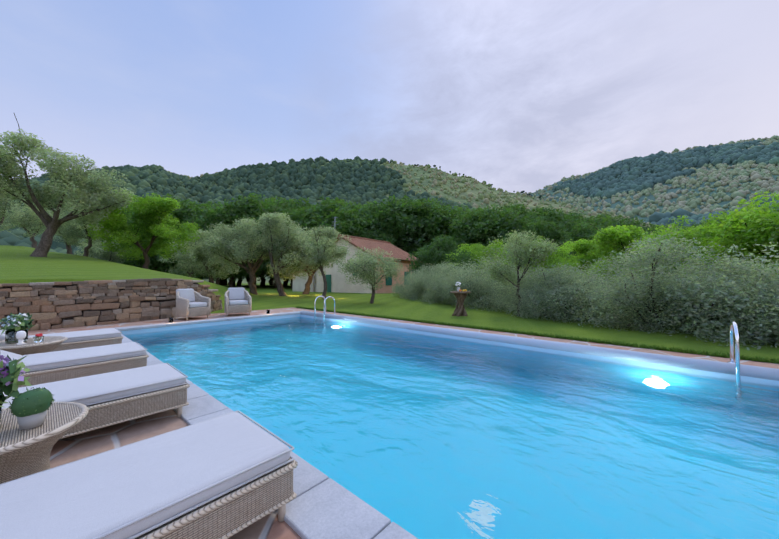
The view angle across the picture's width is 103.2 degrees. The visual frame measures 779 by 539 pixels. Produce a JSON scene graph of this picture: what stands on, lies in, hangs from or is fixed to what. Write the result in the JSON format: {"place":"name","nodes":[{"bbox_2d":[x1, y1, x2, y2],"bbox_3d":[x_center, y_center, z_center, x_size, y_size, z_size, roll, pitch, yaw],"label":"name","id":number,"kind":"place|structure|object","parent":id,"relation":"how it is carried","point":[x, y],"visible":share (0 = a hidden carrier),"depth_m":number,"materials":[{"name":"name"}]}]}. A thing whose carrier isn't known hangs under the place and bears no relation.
{"place":"outdoors","nodes":[
{"label":"outdoors","id":0,"kind":"place"},
{"bbox_2d":[0,245,778,363],"bbox_3d":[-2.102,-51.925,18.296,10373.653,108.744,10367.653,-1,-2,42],"label":"ground","id":1,"kind":"structure","parent":0,"point":[19,264],"depth_m":10.78,"materials":[{"name":"green plant"}]},
{"bbox_2d":[0,181,48,231],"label":"olive tree","id":2,"kind":"object","parent":1,"relation":"on","point":[24,213],"visible":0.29,"depth_m":23.73,"materials":[{"name":"green plant"}]},
{"bbox_2d":[2,202,55,247],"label":"olive tree","id":3,"kind":"object","parent":1,"relation":"on","point":[23,225],"visible":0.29,"depth_m":33.36,"materials":[{"name":"green plant"}]},
{"bbox_2d":[27,200,100,253],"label":"olive tree","id":4,"kind":"object","parent":1,"relation":"on","point":[68,244],"visible":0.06,"depth_m":27.01,"materials":[{"name":"green plant"}]},
{"bbox_2d":[0,114,135,256],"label":"olive tree","id":5,"kind":"object","parent":1,"relation":"on","point":[95,197],"visible":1,"depth_m":16.33,"materials":[{"name":"green plant"}]},
{"bbox_2d":[50,202,115,256],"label":"olive tree","id":6,"kind":"object","parent":1,"relation":"on","point":[69,230],"visible":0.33,"depth_m":21.21,"materials":[{"name":"green plant"}]},
{"bbox_2d":[73,240,129,263],"bbox_3d":[-33.244,-1.257,35.840,4.595,4.860,4.695,0,-2,13],"label":"bush","id":7,"kind":"object","parent":1,"relation":"on","point":[111,256],"visible":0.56,"depth_m":35.76,"materials":[{"name":"green plant"}]},
{"bbox_2d":[0,278,222,330],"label":"stone wall","id":8,"kind":"structure","parent":1,"relation":"on","point":[52,305],"depth_m":8.04,"materials":[{"name":"brown stone"}]},
{"bbox_2d":[95,205,151,268],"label":"forest tree","id":9,"kind":"object","parent":1,"relation":"on","point":[123,260],"depth_m":43.54,"materials":[{"name":"green plant"}]},
{"bbox_2d":[87,189,200,268],"bbox_3d":[-16.813,-2.420,21.165,6.045,5.456,5.833,-1,-2,24],"label":"green tree","id":10,"kind":"object","parent":1,"relation":"on","point":[158,224],"visible":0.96,"depth_m":20.58,"materials":[{"name":"green plant"}]},
{"bbox_2d":[123,210,180,274],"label":"forest tree","id":11,"kind":"object","parent":1,"relation":"on","point":[155,264],"visible":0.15,"depth_m":39.15,"materials":[{"name":"green plant"}]},
{"bbox_2d":[126,192,196,213],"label":"forest tree","id":12,"kind":"object","parent":1,"relation":"on","point":[170,197],"depth_m":51.71,"materials":[{"name":"green plant"}]},
{"bbox_2d":[159,199,203,276],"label":"forest tree","id":13,"kind":"object","parent":1,"relation":"on","point":[181,210],"visible":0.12,"depth_m":41.41,"materials":[{"name":"green plant"}]},
{"bbox_2d":[158,238,215,276],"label":"olive tree group","id":14,"kind":"object","parent":1,"relation":"on","point":[187,270],"visible":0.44,"depth_m":29.54,"materials":[{"name":"green plant"}]},
{"bbox_2d":[163,202,213,278],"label":"forest tree","id":15,"kind":"object","parent":1,"relation":"on","point":[196,212],"depth_m":43.86,"materials":[{"name":"green plant"}]},
{"bbox_2d":[178,224,241,283],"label":"olive tree group","id":16,"kind":"object","parent":1,"relation":"on","point":[197,256],"visible":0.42,"depth_m":24.45,"materials":[{"name":"green plant"}]},
{"bbox_2d":[180,207,245,284],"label":"forest tree","id":17,"kind":"object","parent":1,"relation":"on","point":[203,222],"visible":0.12,"depth_m":40.10,"materials":[{"name":"green plant"}]},
{"bbox_2d":[209,202,223,285],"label":"forest tree","id":18,"kind":"object","parent":1,"relation":"on","point":[222,280],"depth_m":59.08,"materials":[{"name":"green plant"}]},
{"bbox_2d":[197,198,260,287],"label":"forest tree","id":19,"kind":"object","parent":1,"relation":"on","point":[224,213],"visible":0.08,"depth_m":40.86,"materials":[{"name":"green plant"}]},
{"bbox_2d":[199,211,296,294],"bbox_3d":[-9.930,-1.270,22.588,7.036,6.566,6.997,-2,-2,45],"label":"olive tree group","id":20,"kind":"object","parent":1,"relation":"on","point":[220,246],"visible":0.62,"depth_m":20.82,"materials":[{"name":"green plant"}]},
{"bbox_2d":[225,192,285,280],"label":"forest tree","id":21,"kind":"object","parent":1,"relation":"on","point":[252,206],"visible":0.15,"depth_m":43.41,"materials":[{"name":"green plant"}]},
{"bbox_2d":[94,311,417,538],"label":"coping","id":22,"kind":"object","parent":1,"relation":"on","point":[321,505],"visible":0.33,"depth_m":1.65,"materials":[{"name":"grey stone"}]},
{"bbox_2d":[314,296,335,320],"bbox_3d":[-2.151,1.725,10.227,0.590,1.691,0.542,-1,-2,42],"label":"pool ladder","id":23,"kind":"object","parent":22,"relation":"on","point":[324,306],"visible":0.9,"depth_m":10.23,"materials":[{"name":"silver metal"}]},
{"bbox_2d":[258,203,268,285],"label":"forest tree","id":24,"kind":"object","parent":1,"relation":"on","point":[262,282],"depth_m":58.21,"materials":[{"name":"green plant"}]},
{"bbox_2d":[254,196,285,284],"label":"forest tree","id":25,"kind":"object","parent":1,"relation":"on","point":[270,281],"visible":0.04,"depth_m":70.75,"materials":[{"name":"green plant"}]},
{"bbox_2d":[253,203,289,287],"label":"forest tree","id":26,"kind":"object","parent":1,"relation":"on","point":[279,211],"visible":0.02,"depth_m":46.42,"materials":[{"name":"green plant"}]},
{"bbox_2d":[262,201,291,279],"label":"forest tree","id":27,"kind":"object","parent":1,"relation":"on","point":[274,212],"depth_m":49.09,"materials":[{"name":"green plant"}]},
{"bbox_2d":[229,198,327,295],"bbox_3d":[-7.514,-1.308,21.204,6.407,6.642,5.076,0,-2,8],"label":"tree","id":28,"kind":"object","parent":1,"relation":"on","point":[273,224],"visible":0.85,"depth_m":20.09,"materials":[{"name":"green plant"}]},
{"bbox_2d":[260,207,308,288],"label":"forest tree","id":29,"kind":"object","parent":1,"relation":"on","point":[296,222],"visible":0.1,"depth_m":42.90,"materials":[{"name":"green plant"}]},
{"bbox_2d":[275,197,310,281],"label":"forest tree","id":30,"kind":"object","parent":1,"relation":"on","point":[291,203],"visible":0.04,"depth_m":50.97,"materials":[{"name":"green plant"}]},
{"bbox_2d":[277,228,345,293],"bbox_3d":[-6.269,-0.871,23.632,6.333,5.909,6.297,1,-2,-28],"label":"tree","id":31,"kind":"object","parent":1,"relation":"on","point":[308,284],"visible":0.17,"depth_m":23.04,"materials":[{"name":"green plant"}]},
{"bbox_2d":[286,205,351,270],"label":"forest tree","id":32,"kind":"object","parent":1,"relation":"on","point":[312,221],"visible":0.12,"depth_m":41.62,"materials":[{"name":"green plant"}]},
{"bbox_2d":[295,223,351,298],"bbox_3d":[-3.812,-0.481,18.442,3.169,4.878,3.293,1,-2,-41],"label":"tree","id":33,"kind":"object","parent":1,"relation":"on","point":[316,259],"depth_m":18.27,"materials":[{"name":"green plant"}]},
{"bbox_2d":[307,196,361,229],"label":"forest tree","id":34,"kind":"object","parent":1,"relation":"on","point":[330,202],"visible":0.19,"depth_m":44.70,"materials":[{"name":"green plant"}]},
{"bbox_2d":[320,197,369,212],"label":"forest tree","id":35,"kind":"object","parent":1,"relation":"on","point":[349,206],"visible":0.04,"depth_m":50.92,"materials":[{"name":"green plant"}]},
{"bbox_2d":[314,207,379,239],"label":"forest tree","id":36,"kind":"object","parent":1,"relation":"on","point":[344,222],"visible":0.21,"depth_m":40.65,"materials":[{"name":"green plant"}]},
{"bbox_2d":[292,217,420,292],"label":"house","id":37,"kind":"structure","parent":1,"relation":"on","point":[336,279],"depth_m":29.84,"materials":[{"name":"beige paint"}]},
{"bbox_2d":[338,247,403,303],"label":"olive tree","id":38,"kind":"object","parent":1,"relation":"on","point":[365,266],"visible":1,"depth_m":14.89,"materials":[{"name":"green plant"}]},
{"bbox_2d":[346,204,400,244],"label":"forest tree","id":39,"kind":"object","parent":1,"relation":"on","point":[374,230],"visible":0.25,"depth_m":42.30,"materials":[{"name":"green plant"}]},
{"bbox_2d":[361,195,417,249],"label":"forest tree","id":40,"kind":"object","parent":1,"relation":"on","point":[373,206],"visible":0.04,"depth_m":44.29,"materials":[{"name":"green plant"}]},
{"bbox_2d":[376,195,446,262],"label":"forest tree","id":41,"kind":"object","parent":1,"relation":"on","point":[402,223],"visible":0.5,"depth_m":42.45,"materials":[{"name":"green plant"}]},
{"bbox_2d":[391,272,431,298],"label":"olive hedge","id":42,"kind":"object","parent":1,"relation":"on","point":[399,289],"visible":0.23,"depth_m":20.85,"materials":[{"name":"green plant"}]},
{"bbox_2d":[405,272,444,302],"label":"olive hedge","id":43,"kind":"object","parent":1,"relation":"on","point":[417,287],"visible":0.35,"depth_m":18.11,"materials":[{"name":"green plant"}]},
{"bbox_2d":[397,263,458,300],"bbox_3d":[2.672,1.260,19.412,4.462,3.464,4.340,0,-2,8],"label":"olive hedge","id":44,"kind":"object","parent":1,"relation":"on","point":[418,272],"visible":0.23,"depth_m":18.84,"materials":[{"name":"green plant"}]},
{"bbox_2d":[394,197,465,264],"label":"forest tree","id":45,"kind":"object","parent":1,"relation":"on","point":[444,213],"visible":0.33,"depth_m":42.77,"materials":[{"name":"green plant"}]},
{"bbox_2d":[417,198,449,284],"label":"forest tree","id":46,"kind":"object","parent":1,"relation":"on","point":[439,208],"depth_m":49.51,"materials":[{"name":"green plant"}]},
{"bbox_2d":[406,234,477,279],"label":"dark round tree","id":47,"kind":"object","parent":1,"relation":"on","point":[428,254],"visible":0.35,"depth_m":23.82,"materials":[{"name":"green plant"}]},
{"bbox_2d":[119,314,778,524],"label":"pool shell","id":48,"kind":"object","parent":1,"relation":"in","point":[706,373],"depth_m":6.03,"materials":[{"name":"blue"}]},
{"bbox_2d":[300,310,778,380],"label":"bullnose coping","id":49,"kind":"object","parent":48,"relation":"on","point":[729,368],"visible":0.74,"depth_m":5.18,"materials":[{"name":"grey stone"}]},
{"bbox_2d":[728,321,740,382],"bbox_3d":[4.865,1.544,4.004,0.590,1.691,0.542,-1,-2,42],"label":"pool ladder","id":50,"kind":"object","parent":49,"relation":"on","point":[733,333],"visible":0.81,"depth_m":4.05,"materials":[{"name":"silver metal"}]},
{"bbox_2d":[450,282,470,315],"bbox_3d":[2.354,1.004,10.222,0.690,1.195,0.690,-1,-2,42],"label":"pedestal table","id":51,"kind":"object","parent":1,"relation":"on","point":[460,296],"visible":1,"depth_m":10.11,"materials":[{"name":"brown wood"}]},
{"bbox_2d":[422,260,501,305],"bbox_3d":[3.726,1.182,15.975,4.417,3.423,4.380,0,-2,0],"label":"olive hedge","id":52,"kind":"object","parent":1,"relation":"on","point":[434,289],"visible":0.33,"depth_m":15.70,"materials":[{"name":"green plant"}]},
{"bbox_2d":[442,247,499,278],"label":"tree","id":53,"kind":"object","parent":1,"relation":"on","point":[482,253],"visible":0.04,"depth_m":30.61,"materials":[{"name":"green plant"}]},
{"bbox_2d":[448,208,500,251],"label":"forest tree","id":54,"kind":"object","parent":1,"relation":"on","point":[463,227],"visible":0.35,"depth_m":39.17,"materials":[{"name":"green plant"}]},
{"bbox_2d":[460,208,496,217],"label":"forest tree","id":55,"kind":"object","parent":1,"relation":"on","point":[473,210],"depth_m":52.45,"materials":[{"name":"green plant"}]},
{"bbox_2d":[448,239,520,282],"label":"tree","id":56,"kind":"object","parent":1,"relation":"on","point":[476,248],"visible":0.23,"depth_m":28.96,"materials":[{"name":"green plant"}]},
{"bbox_2d":[436,255,535,310],"bbox_3d":[4.571,1.092,13.984,4.368,3.487,4.491,-1,-2,33],"label":"olive hedge","id":57,"kind":"object","parent":1,"relation":"on","point":[467,283],"visible":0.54,"depth_m":13.41,"materials":[{"name":"green plant"}]},
{"bbox_2d":[466,204,536,251],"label":"forest tree","id":58,"kind":"object","parent":1,"relation":"on","point":[504,218],"visible":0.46,"depth_m":37.75,"materials":[{"name":"green plant"}]},
{"bbox_2d":[468,262,547,311],"bbox_3d":[5.147,1.236,12.423,3.967,3.086,3.908,-1,-2,18],"label":"olive hedge","id":59,"kind":"object","parent":1,"relation":"on","point":[499,287],"visible":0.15,"depth_m":12.12,"materials":[{"name":"green plant"}]},
{"bbox_2d":[492,244,544,277],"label":"tree","id":60,"kind":"object","parent":1,"relation":"on","point":[522,262],"depth_m":30.38,"materials":[{"name":"green plant"}]},
{"bbox_2d":[496,200,543,222],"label":"forest tree","id":61,"kind":"object","parent":1,"relation":"on","point":[522,212],"visible":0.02,"depth_m":48.28,"materials":[{"name":"green plant"}]},
{"bbox_2d":[482,229,565,315],"bbox_3d":[4.192,0.149,10.255,2.419,3.101,2.523,1,-2,-30],"label":"young olive tree","id":62,"kind":"object","parent":1,"relation":"on","point":[523,243],"visible":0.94,"depth_m":10.04,"materials":[{"name":"green plant"}]},
{"bbox_2d":[502,240,560,276],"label":"tree","id":63,"kind":"object","parent":1,"relation":"on","point":[534,252],"visible":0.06,"depth_m":31.18,"materials":[{"name":"green plant"}]},
{"bbox_2d":[506,216,559,244],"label":"forest tree","id":64,"kind":"object","parent":1,"relation":"on","point":[537,221],"depth_m":40.24,"materials":[{"name":"green plant"}]},
{"bbox_2d":[520,246,554,275],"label":"bush","id":65,"kind":"object","parent":1,"relation":"on","point":[539,263],"visible":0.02,"depth_m":30.22,"materials":[{"name":"green plant"}]},
{"bbox_2d":[518,206,569,233],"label":"forest tree","id":66,"kind":"object","parent":1,"relation":"on","point":[540,210],"visible":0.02,"depth_m":49.36,"materials":[{"name":"green plant"}]},
{"bbox_2d":[487,266,601,319],"bbox_3d":[5.475,1.282,10.834,3.676,2.872,3.707,1,-2,-22],"label":"olive hedge","id":67,"kind":"object","parent":1,"relation":"on","point":[505,298],"visible":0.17,"depth_m":10.67,"materials":[{"name":"green plant"}]},
{"bbox_2d":[521,235,583,273],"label":"tree","id":68,"kind":"object","parent":1,"relation":"on","point":[550,262],"visible":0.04,"depth_m":29.66,"materials":[{"name":"green plant"}]},
{"bbox_2d":[530,208,574,232],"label":"forest tree","id":69,"kind":"object","parent":1,"relation":"on","point":[558,215],"visible":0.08,"depth_m":47.24,"materials":[{"name":"green plant"}]},
{"bbox_2d":[529,220,576,255],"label":"forest tree","id":70,"kind":"object","parent":1,"relation":"on","point":[559,233],"visible":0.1,"depth_m":38.66,"materials":[{"name":"green plant"}]},
{"bbox_2d":[504,263,619,323],"bbox_3d":[5.567,1.226,9.895,3.670,2.930,3.774,0,-2,-11],"label":"olive hedge","id":71,"kind":"object","parent":1,"relation":"on","point":[529,288],"visible":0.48,"depth_m":9.06,"materials":[{"name":"green plant"}]},
{"bbox_2d":[555,245,590,273],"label":"tree","id":72,"kind":"object","parent":1,"relation":"on","point":[563,249],"depth_m":30.49,"materials":[{"name":"green plant"}]},
{"bbox_2d":[555,221,595,239],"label":"forest tree","id":73,"kind":"object","parent":1,"relation":"on","point":[568,227],"visible":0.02,"depth_m":45.02,"materials":[{"name":"green plant"}]},
{"bbox_2d":[564,210,597,227],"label":"forest tree","id":74,"kind":"object","parent":1,"relation":"on","point":[575,218],"visible":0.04,"depth_m":52.34,"materials":[{"name":"green plant"}]},
{"bbox_2d":[564,222,601,255],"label":"forest tree","id":75,"kind":"object","parent":1,"relation":"on","point":[586,233],"visible":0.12,"depth_m":40.46,"materials":[{"name":"green plant"}]},
{"bbox_2d":[558,238,618,294],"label":"green tree","id":76,"kind":"object","parent":1,"relation":"on","point":[582,246],"visible":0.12,"depth_m":27.09,"materials":[{"name":"green plant"}]},
{"bbox_2d":[582,221,604,229],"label":"forest tree","id":77,"kind":"object","parent":1,"relation":"on","point":[595,224],"depth_m":46.84,"materials":[{"name":"green plant"}]},
{"bbox_2d":[590,213,615,222],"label":"forest tree","id":78,"kind":"object","parent":1,"relation":"on","point":[603,215],"depth_m":60.27,"materials":[{"name":"green plant"}]},
{"bbox_2d":[583,216,629,229],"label":"forest tree","id":79,"kind":"object","parent":1,"relation":"on","point":[604,222],"visible":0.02,"depth_m":52.54,"materials":[{"name":"green plant"}]},
{"bbox_2d":[526,248,696,333],"bbox_3d":[6.266,1.070,8.917,4.149,3.228,4.088,1,-2,-36],"label":"olive hedge","id":80,"kind":"object","parent":1,"relation":"on","point":[628,323],"visible":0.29,"depth_m":8.41,"materials":[{"name":"green plant"}]},
{"bbox_2d":[607,215,650,227],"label":"forest tree","id":81,"kind":"object","parent":1,"relation":"on","point":[637,223],"visible":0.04,"depth_m":54.74,"materials":[{"name":"green plant"}]},
{"bbox_2d":[630,223,662,235],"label":"forest tree","id":82,"kind":"object","parent":1,"relation":"on","point":[647,230],"visible":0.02,"depth_m":50.94,"materials":[{"name":"green plant"}]},
{"bbox_2d":[576,224,723,287],"bbox_3d":[16.714,0.561,19.822,8.160,7.366,7.874,0,-2,7],"label":"green tree","id":83,"kind":"object","parent":1,"relation":"on","point":[621,238],"visible":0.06,"depth_m":19.52,"materials":[{"name":"green plant"}]},
{"bbox_2d":[642,224,671,231],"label":"forest tree","id":84,"kind":"object","parent":1,"relation":"on","point":[652,226],"visible":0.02,"depth_m":62.77,"materials":[{"name":"green plant"}]},
{"bbox_2d":[569,230,778,349],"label":"olive hedge","id":85,"kind":"object","parent":1,"relation":"on","point":[626,294],"visible":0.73,"depth_m":6.72,"materials":[{"name":"green plant"}]},
{"bbox_2d":[625,215,749,288],"bbox_3d":[17.118,0.564,16.154,7.615,7.089,8.287,-1,-2,38],"label":"green tree","id":86,"kind":"object","parent":1,"relation":"on","point":[673,224],"visible":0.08,"depth_m":16.26,"materials":[{"name":"green plant"}]},
{"bbox_2d":[675,222,706,238],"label":"forest tree","id":87,"kind":"object","parent":1,"relation":"on","point":[697,224],"depth_m":43.94,"materials":[{"name":"green plant"}]},
{"bbox_2d":[627,252,778,340],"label":"olive hedge","id":88,"kind":"object","parent":1,"relation":"on","point":[771,291],"visible":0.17,"depth_m":6.35,"materials":[{"name":"green plant"}]},
{"bbox_2d":[649,189,778,290],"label":"green tree","id":89,"kind":"object","parent":1,"relation":"on","point":[736,217],"visible":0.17,"depth_m":13.08,"materials":[{"name":"green plant"}]},
{"bbox_2d":[650,257,778,347],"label":"olive hedge","id":90,"kind":"object","parent":1,"relation":"on","point":[776,344],"visible":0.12,"depth_m":6.43,"materials":[{"name":"green plant"}]},
{"bbox_2d":[685,206,778,285],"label":"green tree","id":91,"kind":"object","parent":1,"relation":"on","point":[775,227],"depth_m":12.27,"materials":[{"name":"green plant"}]},
{"bbox_2d":[714,263,778,343],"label":"olive hedge","id":92,"kind":"object","parent":1,"relation":"on","point":[765,315],"visible":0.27,"depth_m":5.75,"materials":[{"name":"green plant"}]},
{"bbox_2d":[0,0,778,193],"label":"sky","id":93,"kind":"structure","parent":0,"point":[527,96],"materials":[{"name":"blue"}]},
{"bbox_2d":[141,162,643,282],"bbox_3d":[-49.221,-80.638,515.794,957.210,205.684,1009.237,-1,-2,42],"label":"hill","id":94,"kind":"structure","parent":0,"point":[474,191],"depth_m":397.32,"materials":[{"name":"green plant"}]},
{"bbox_2d":[0,156,686,278],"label":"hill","id":95,"kind":"structure","parent":94,"relation":"on","point":[267,180],"depth_m":352.22,"materials":[{"name":"green plant"}]},
{"bbox_2d":[28,307,778,538],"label":"paving","id":96,"kind":"structure","parent":0,"point":[66,450],"depth_m":2.52,"materials":[{"name":"grey stone"}]},
{"bbox_2d":[0,336,67,354],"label":"side table","id":97,"kind":"object","parent":96,"relation":"on","point":[49,343],"visible":0.46,"depth_m":3.73,"materials":[{"name":"wicker"}]},
{"bbox_2d":[0,312,43,344],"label":"potted plants","id":98,"kind":"object","parent":97,"relation":"on","point":[16,326],"visible":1,"depth_m":3.73,"materials":[{"name":"green plant"}]},
{"bbox_2d":[0,402,88,483],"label":"side table","id":99,"kind":"object","parent":96,"relation":"on","point":[23,453],"visible":0.6,"depth_m":1.60,"materials":[{"name":"wicker"}]},
{"bbox_2d":[0,355,53,429],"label":"potted plants","id":100,"kind":"object","parent":99,"relation":"on","point":[29,408],"visible":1,"depth_m":1.63,"materials":[{"name":"green plant"}]},
{"bbox_2d":[0,328,122,351],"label":"sun lounger","id":101,"kind":"object","parent":96,"relation":"on","point":[90,338],"visible":0.35,"depth_m":4.75,"materials":[{"name":"fabric"}]},
{"bbox_2d":[0,342,148,387],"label":"sun lounger","id":102,"kind":"object","parent":96,"relation":"on","point":[48,367],"visible":0.56,"depth_m":3.42,"materials":[{"name":"fabric"}]},
{"bbox_2d":[2,363,189,438],"bbox_3d":[-2.716,0.873,2.215,0.730,0.827,2.050,-1,-2,42],"label":"sun lounger","id":103,"kind":"object","parent":96,"relation":"on","point":[113,398],"visible":0.48,"depth_m":2.48,"materials":[{"name":"fabric"}]},
{"bbox_2d":[0,410,297,538],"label":"sun lounger","id":104,"kind":"object","parent":96,"relation":"on","point":[227,476],"visible":1,"depth_m":1.32,"materials":[{"name":"fabric"}]},
{"bbox_2d":[172,288,210,320],"bbox_3d":[-6.011,1.040,9.363,0.740,0.911,0.760,-1,-2,22],"label":"armchair","id":105,"kind":"object","parent":96,"relation":"on","point":[190,302],"visible":0.96,"depth_m":9.22,"materials":[{"name":"wicker"}]},
{"bbox_2d":[224,287,251,316],"bbox_3d":[-5.091,1.068,10.338,0.760,0.911,0.740,1,-2,-34],"label":"armchair","id":106,"kind":"object","parent":96,"relation":"on","point":[238,300],"visible":0.98,"depth_m":10.20,"materials":[{"name":"wicker"}]},
{"bbox_2d":[124,316,778,538],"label":"pool water","id":107,"kind":"structure","parent":0,"point":[420,436],"depth_m":2.78,"materials":[{"name":"blue liquid"}]},
{"bbox_2d":[521,139,778,219],"bbox_3d":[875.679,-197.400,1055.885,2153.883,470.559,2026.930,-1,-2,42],"label":"mountain","id":108,"kind":"structure","parent":0,"point":[652,197],"depth_m":674.70,"materials":[{"name":"green plant"}]},
{"bbox_2d":[519,135,778,226],"bbox_3d":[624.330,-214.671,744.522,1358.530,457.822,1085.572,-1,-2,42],"label":"mountain tree cover","id":109,"kind":"object","parent":108,"relation":"on","point":[660,168],"visible":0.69,"depth_m":751.64,"materials":[{"name":"green plant"}]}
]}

